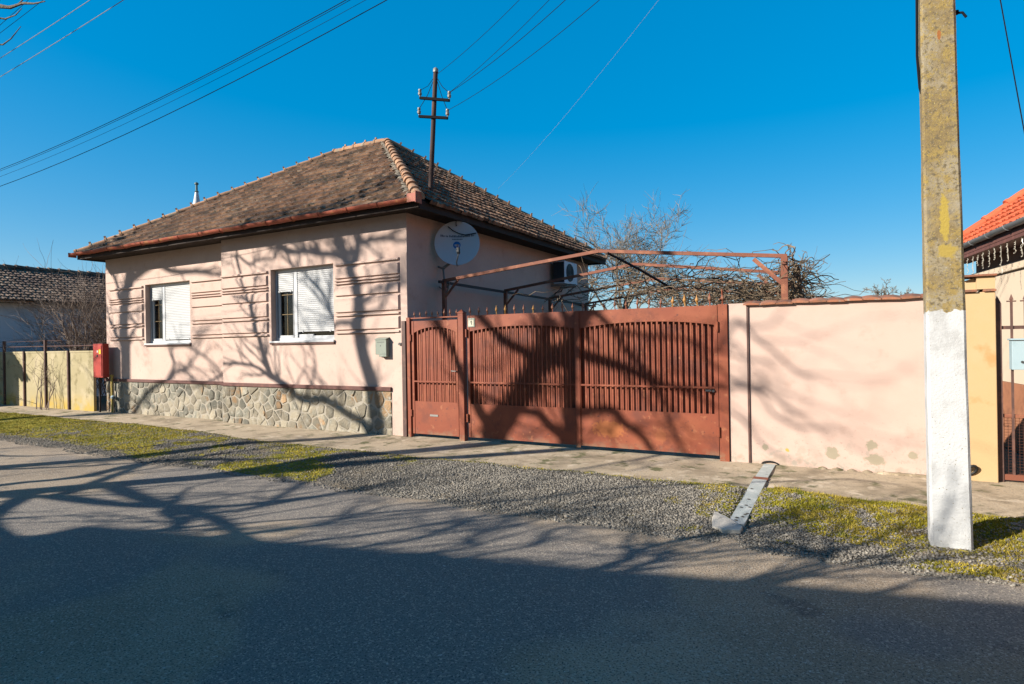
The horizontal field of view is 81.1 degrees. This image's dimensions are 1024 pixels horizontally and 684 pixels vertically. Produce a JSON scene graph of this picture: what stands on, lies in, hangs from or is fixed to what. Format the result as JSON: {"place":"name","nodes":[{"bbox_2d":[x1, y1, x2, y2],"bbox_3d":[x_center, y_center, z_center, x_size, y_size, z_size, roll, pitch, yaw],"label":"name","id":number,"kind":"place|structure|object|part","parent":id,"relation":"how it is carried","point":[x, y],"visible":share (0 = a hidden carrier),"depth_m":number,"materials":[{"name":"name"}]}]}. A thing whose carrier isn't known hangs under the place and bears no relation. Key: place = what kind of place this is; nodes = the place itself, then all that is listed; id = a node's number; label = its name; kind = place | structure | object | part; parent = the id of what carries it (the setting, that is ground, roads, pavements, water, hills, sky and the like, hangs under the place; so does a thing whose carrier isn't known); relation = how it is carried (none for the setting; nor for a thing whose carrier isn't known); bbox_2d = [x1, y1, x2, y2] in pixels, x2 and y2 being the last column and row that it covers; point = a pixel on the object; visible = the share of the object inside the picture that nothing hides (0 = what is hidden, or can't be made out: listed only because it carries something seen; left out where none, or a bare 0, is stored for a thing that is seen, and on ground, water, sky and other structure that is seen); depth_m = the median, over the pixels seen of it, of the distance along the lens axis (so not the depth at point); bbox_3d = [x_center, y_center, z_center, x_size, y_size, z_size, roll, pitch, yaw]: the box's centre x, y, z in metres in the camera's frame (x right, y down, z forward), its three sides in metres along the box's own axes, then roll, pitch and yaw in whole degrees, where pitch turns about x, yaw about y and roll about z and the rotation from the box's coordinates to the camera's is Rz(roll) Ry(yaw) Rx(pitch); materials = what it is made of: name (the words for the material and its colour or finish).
{"place":"outdoors","nodes":[
{"label":"outdoors","id":0,"kind":"place"},
{"bbox_2d":[0,0,45,44],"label":"branches","id":1,"kind":"object","parent":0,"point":[20,3],"visible":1,"depth_m":4.00,"materials":[{"name":"grey plant"}]},
{"bbox_2d":[1,0,89,57],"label":"overhead wire","id":2,"kind":"object","parent":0,"point":[47,27],"visible":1,"depth_m":7.75,"materials":[{"name":"grey metal"}]},
{"bbox_2d":[0,264,106,395],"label":"old white house","id":3,"kind":"structure","parent":0,"point":[7,325],"depth_m":22.61,"materials":[{"name":"brown tile"}]},
{"bbox_2d":[0,0,122,76],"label":"overhead wire","id":4,"kind":"object","parent":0,"point":[64,37],"visible":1,"depth_m":7.55,"materials":[{"name":"grey metal"}]},
{"bbox_2d":[68,137,607,435],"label":"pink house","id":5,"kind":"structure","parent":0,"point":[285,297],"depth_m":13.40,"materials":[{"name":"paint"}]},
{"bbox_2d":[93,344,108,377],"bbox_3d":[-11.263,0.507,16.372,0.485,0.920,0.184,-1,0,29],"label":"gas cabinet","id":6,"kind":"object","parent":5,"relation":"attached to","point":[100,360],"visible":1,"depth_m":16.27,"materials":[{"name":"red metal"}]},
{"bbox_3d":[-11.302,0.513,16.301,0.405,0.830,0.023,-1,0,29],"label":"door","id":7,"kind":"part","parent":6,"relation":"part of","materials":[{"name":"red metal"}]},
{"bbox_2d":[144,281,190,345],"bbox_3d":[-8.715,-0.735,15.495,2.010,1.670,0.535,-1,0,29],"label":"window","id":8,"kind":"structure","parent":5,"relation":"in","point":[170,302],"depth_m":15.43,"materials":[{"name":"white plastic"}]},
{"bbox_2d":[269,265,334,344],"bbox_3d":[-4.345,-0.800,12.828,1.980,1.685,0.535,-1,0,29],"label":"window","id":9,"kind":"structure","parent":5,"relation":"in","point":[304,296],"depth_m":12.75,"materials":[{"name":"white plastic"}]},
{"bbox_2d":[374,337,389,356],"bbox_3d":[-2.496,0.096,11.495,0.290,0.374,0.115,-1,0,29],"label":"letterbox","id":10,"kind":"object","parent":5,"relation":"attached to","point":[382,348],"visible":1,"depth_m":11.45,"materials":[{"name":"grey metal"}]},
{"bbox_2d":[401,309,459,436],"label":"pedestrian gate","id":11,"kind":"structure","parent":5,"relation":"attached to","point":[430,382],"depth_m":11.02,"materials":[{"name":"orange metal"}]},
{"bbox_2d":[417,67,450,202],"bbox_3d":[-1.539,-4.173,12.042,0.826,2.706,0.155,-1,0,29],"label":"roof power mast","id":12,"kind":"object","parent":5,"relation":"on","point":[434,99],"visible":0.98,"depth_m":12.06,"materials":[{"name":"grey metal"}]},
{"bbox_2d":[436,0,518,74],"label":"overhead wire","id":13,"kind":"object","parent":12,"relation":"attached to","point":[483,34],"visible":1,"depth_m":10.36,"materials":[{"name":"black metal"}]},
{"bbox_2d":[450,0,548,91],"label":"overhead wire","id":14,"kind":"object","parent":12,"relation":"attached to","point":[507,41],"visible":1,"depth_m":9.97,"materials":[{"name":"black metal"}]},
{"bbox_2d":[451,0,564,91],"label":"overhead wire","id":15,"kind":"object","parent":12,"relation":"attached to","point":[513,45],"visible":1,"depth_m":10.02,"materials":[{"name":"black metal"}]},
{"bbox_2d":[449,0,598,109],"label":"overhead wire","id":16,"kind":"object","parent":12,"relation":"attached to","point":[532,54],"visible":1,"depth_m":9.63,"materials":[{"name":"black metal"}]},
{"bbox_2d":[434,221,479,291],"bbox_3d":[-1.173,-1.735,11.812,0.897,1.539,0.631,-1,0,29],"label":"satellite dish","id":17,"kind":"object","parent":5,"relation":"attached to","point":[457,243],"visible":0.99,"depth_m":11.90,"materials":[{"name":"grey metal"}]},
{"bbox_2d":[551,261,581,305],"bbox_3d":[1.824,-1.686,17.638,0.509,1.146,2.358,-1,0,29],"label":"air conditioner","id":18,"kind":"object","parent":5,"relation":"attached to","point":[561,269],"visible":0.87,"depth_m":16.66,"materials":[{"name":"grey metal"}]},
{"bbox_2d":[0,440,1023,683],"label":"road","id":19,"kind":"structure","parent":0,"point":[114,570],"depth_m":4.25,"materials":[{"name":"grey asphalt"}]},
{"bbox_2d":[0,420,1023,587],"bbox_3d":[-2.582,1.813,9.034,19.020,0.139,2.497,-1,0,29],"label":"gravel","id":20,"kind":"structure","parent":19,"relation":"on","point":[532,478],"depth_m":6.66,"materials":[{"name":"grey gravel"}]},
{"bbox_2d":[0,404,1023,517],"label":"pavement","id":21,"kind":"structure","parent":0,"point":[1005,498],"depth_m":8.78,"materials":[{"name":"concrete"}]},
{"bbox_2d":[0,332,57,409],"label":"roadside sapling","id":22,"kind":"object","parent":21,"relation":"on","point":[41,377],"visible":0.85,"depth_m":17.53,"materials":[{"name":"brown plant"}]},
{"bbox_2d":[0,340,96,410],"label":"concrete fence","id":23,"kind":"object","parent":21,"relation":"on","point":[75,386],"visible":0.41,"depth_m":17.96,"materials":[{"name":"yellow concrete"}]},
{"bbox_2d":[98,374,115,412],"bbox_3d":[-11.105,1.450,16.424,0.579,1.111,0.160,-1,0,29],"label":"gas pipe","id":24,"kind":"object","parent":21,"relation":"on","point":[113,397],"visible":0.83,"depth_m":16.37,"materials":[{"name":"yellow metal"}]},
{"bbox_2d":[457,309,467,440],"bbox_3d":[-0.877,0.606,10.665,0.130,2.380,0.130,-1,0,29],"label":"gate post","id":25,"kind":"object","parent":21,"relation":"on","point":[462,369],"visible":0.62,"depth_m":10.62,"materials":[{"name":"orange metal"}]},
{"bbox_2d":[465,289,730,461],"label":"driveway gate","id":26,"kind":"structure","parent":21,"relation":"on","point":[651,379],"depth_m":9.37,"materials":[{"name":"orange metal"}]},
{"bbox_2d":[728,293,925,477],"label":"boundary wall","id":27,"kind":"structure","parent":21,"relation":"on","point":[835,383],"depth_m":7.87,"materials":[{"name":"pink paint"}]},
{"bbox_2d":[964,273,997,482],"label":"yellow pillar","id":28,"kind":"structure","parent":21,"relation":"on","point":[981,348],"depth_m":7.08,"materials":[{"name":"paint"}]},
{"bbox_2d":[971,465,978,474],"bbox_3d":[5.467,1.526,7.117,0.141,0.141,0.070,-1,0,29],"label":"rubber ring","id":29,"kind":"object","parent":28,"relation":"attached to","point":[975,471],"visible":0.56,"depth_m":7.09,"materials":[{"name":"black rubber"}]},
{"bbox_2d":[995,295,1023,481],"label":"iron fence","id":30,"kind":"object","parent":21,"relation":"on","point":[1003,476],"visible":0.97,"depth_m":7.05,"materials":[{"name":"metal"}]},
{"bbox_2d":[1007,338,1023,369],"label":"mailbox","id":31,"kind":"object","parent":30,"relation":"attached to","point":[1016,353],"visible":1,"depth_m":6.88,"materials":[{"name":"white metal"}]},
{"bbox_2d":[0,412,1023,582],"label":"verge","id":32,"kind":"structure","parent":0,"point":[408,463],"depth_m":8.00,"materials":[{"name":"green plant"}]},
{"bbox_2d":[712,512,742,533],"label":"concrete slab","id":33,"kind":"structure","parent":32,"relation":"on","point":[723,523],"depth_m":5.70,"materials":[{"name":"grey concrete"}]},
{"bbox_2d":[730,461,778,527],"bbox_3d":[2.872,1.718,6.996,0.231,0.151,2.816,-1,0,29],"label":"drain channel","id":34,"kind":"object","parent":32,"relation":"on","point":[743,510],"visible":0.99,"depth_m":6.72,"materials":[{"name":"concrete"}]},
{"bbox_2d":[915,0,973,550],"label":"concrete pole","id":35,"kind":"object","parent":32,"relation":"on","point":[949,491],"visible":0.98,"depth_m":5.00,"materials":[{"name":"white concrete"}]},
{"bbox_2d":[1,0,345,168],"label":"overhead wire","id":36,"kind":"object","parent":35,"relation":"attached to","point":[190,82],"visible":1,"depth_m":10.00,"materials":[{"name":"black metal"}]},
{"bbox_2d":[1,0,349,170],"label":"overhead wire","id":37,"kind":"object","parent":35,"relation":"attached to","point":[190,84],"visible":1,"depth_m":9.88,"materials":[{"name":"black metal"}]},
{"bbox_2d":[0,0,364,176],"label":"overhead wire","id":38,"kind":"object","parent":35,"relation":"attached to","point":[199,87],"visible":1,"depth_m":9.92,"materials":[{"name":"black metal"}]},
{"bbox_2d":[1,0,386,185],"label":"overhead wire","id":39,"kind":"object","parent":35,"relation":"attached to","point":[213,91],"visible":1,"depth_m":9.69,"materials":[{"name":"black metal"}]},
{"bbox_2d":[498,1,657,188],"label":"overhead wire","id":40,"kind":"object","parent":35,"relation":"attached to","point":[574,104],"visible":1,"depth_m":13.62,"materials":[{"name":"grey metal"}]},
{"bbox_2d":[1000,0,1023,130],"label":"overhead wire","id":41,"kind":"object","parent":35,"relation":"attached to","point":[1012,64],"visible":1,"depth_m":5.13,"materials":[{"name":"black metal"}]},
{"bbox_2d":[0,0,1023,309],"label":"sky","id":42,"kind":"structure","parent":0,"point":[796,122],"materials":[{"name":"blue"}]},
{"bbox_2d":[97,396,1023,474],"bbox_3d":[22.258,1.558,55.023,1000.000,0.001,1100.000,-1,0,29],"label":"ground","id":43,"kind":"structure","parent":0,"point":[1020,456],"depth_m":9.27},
{"bbox_2d":[0,338,34,379],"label":"bare shrub","id":44,"kind":"object","parent":43,"relation":"on","point":[16,350],"visible":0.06,"depth_m":20.76,"materials":[{"name":"brown plant"}]},
{"bbox_2d":[0,240,106,401],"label":"bare shrub","id":45,"kind":"object","parent":43,"relation":"on","point":[98,334],"visible":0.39,"depth_m":20.00,"materials":[{"name":"brown plant"}]},
{"bbox_2d":[14,275,92,350],"bbox_3d":[-15.944,-0.141,20.859,3.691,4.428,1.703,-1,0,29],"label":"garden tree","id":46,"kind":"object","parent":43,"relation":"on","point":[56,311],"visible":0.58,"depth_m":20.69,"materials":[{"name":"brown plant"}]},
{"bbox_2d":[588,256,634,301],"bbox_3d":[2.245,-1.609,24.902,5.235,6.961,5.222,-1,0,29],"label":"bare tree","id":47,"kind":"object","parent":43,"relation":"on","point":[600,279],"visible":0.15,"depth_m":25.27,"materials":[{"name":"grey plant"}]},
{"bbox_2d":[555,183,722,309],"bbox_3d":[4.502,-2.241,23.563,7.371,8.154,6.068,-1,0,29],"label":"bare tree","id":48,"kind":"object","parent":43,"relation":"on","point":[635,241],"visible":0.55,"depth_m":23.30,"materials":[{"name":"grey plant"}]},
{"bbox_2d":[638,246,746,307],"bbox_3d":[7.037,-1.048,22.970,4.404,5.672,3.652,-1,0,9],"label":"bare tree","id":49,"kind":"object","parent":43,"relation":"on","point":[696,276],"visible":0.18,"depth_m":23.26,"materials":[{"name":"brown plant"}]},
{"bbox_2d":[864,277,913,295],"bbox_3d":[18.418,-0.805,29.590,1.970,4.823,2.082,-1,0,11],"label":"bare tree","id":50,"kind":"object","parent":43,"relation":"on","point":[876,291],"visible":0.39,"depth_m":29.60,"materials":[{"name":"grey plant"}]},
{"bbox_2d":[963,188,1023,454],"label":"neighbour house","id":51,"kind":"structure","parent":43,"relation":"on","point":[1002,225],"depth_m":9.87,"materials":[{"name":"beige brick"}]},
{"bbox_2d":[966,237,1023,273],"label":"icicle lights","id":52,"kind":"object","parent":51,"relation":"hanging from","point":[1022,244],"visible":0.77,"depth_m":9.49},
{"bbox_2d":[438,426,719,456],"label":"yard","id":53,"kind":"structure","parent":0,"point":[582,445],"depth_m":10.19,"materials":[{"name":"concrete"}]},
{"bbox_2d":[438,249,787,319],"bbox_3d":[3.315,0.043,13.834,6.200,3.407,8.401,-1,0,29],"label":"pergola frame","id":54,"kind":"object","parent":53,"relation":"on","point":[783,281],"visible":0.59,"depth_m":11.25,"materials":[{"name":"metal"}]},
{"bbox_2d":[507,242,867,310],"bbox_3d":[4.233,-0.081,13.450,6.528,3.629,9.630,-1,0,29],"label":"grape vine","id":55,"kind":"object","parent":54,"relation":"on","point":[743,291],"visible":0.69,"depth_m":10.64,"materials":[{"name":"brown plant"}]}
]}

